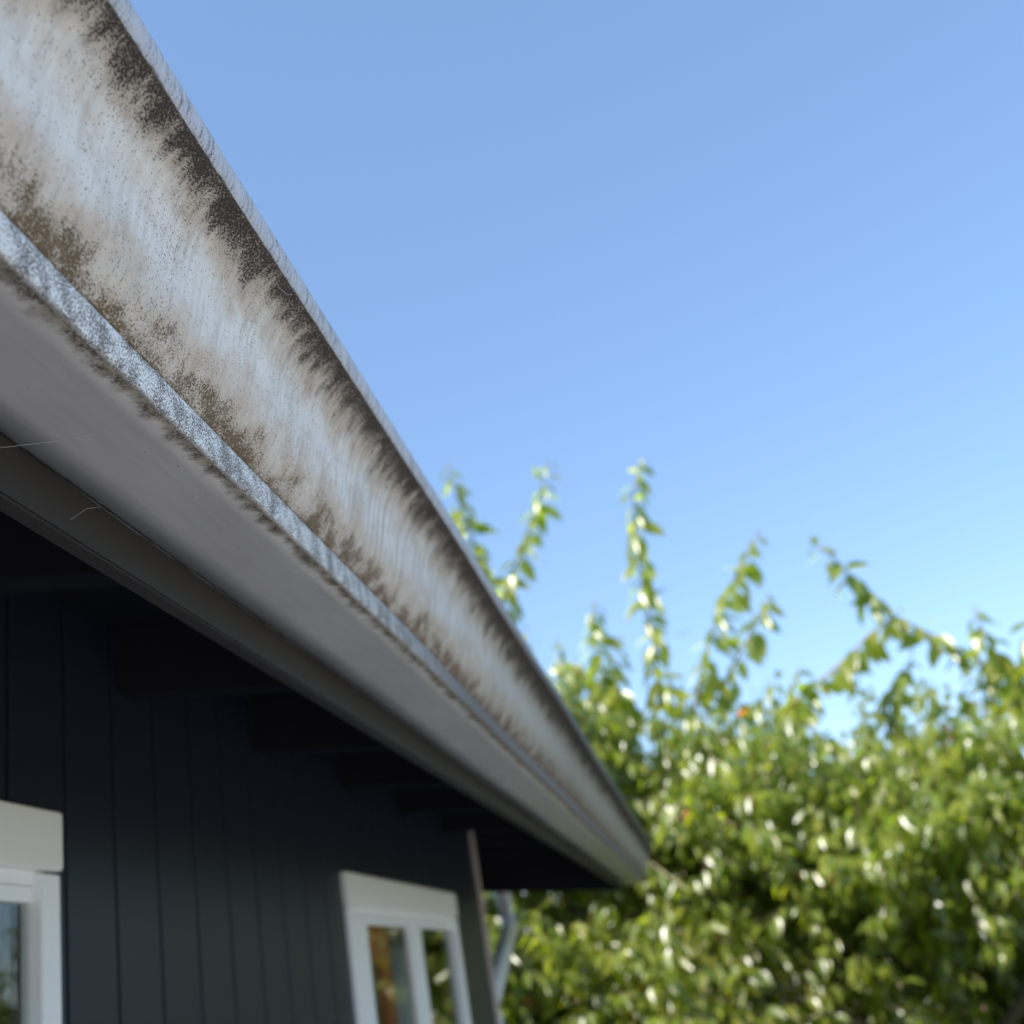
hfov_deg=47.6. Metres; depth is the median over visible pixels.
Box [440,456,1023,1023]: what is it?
cherry tree
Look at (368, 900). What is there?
window
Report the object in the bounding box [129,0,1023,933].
sky
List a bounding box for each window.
[0,801,62,1023]
[340,871,470,1023]
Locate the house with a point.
(216, 806)
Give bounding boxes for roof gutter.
[0,0,652,885]
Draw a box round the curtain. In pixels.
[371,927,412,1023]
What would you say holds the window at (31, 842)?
in the house
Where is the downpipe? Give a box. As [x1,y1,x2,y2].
[492,892,517,1023]
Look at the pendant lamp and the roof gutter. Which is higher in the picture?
the roof gutter
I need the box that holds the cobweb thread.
[0,434,93,447]
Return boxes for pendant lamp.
[389,928,403,949]
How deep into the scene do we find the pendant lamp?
2.63 m
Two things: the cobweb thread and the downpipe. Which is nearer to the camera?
the cobweb thread
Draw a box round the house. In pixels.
[0,434,621,1023]
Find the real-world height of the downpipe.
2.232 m
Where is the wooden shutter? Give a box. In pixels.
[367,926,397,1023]

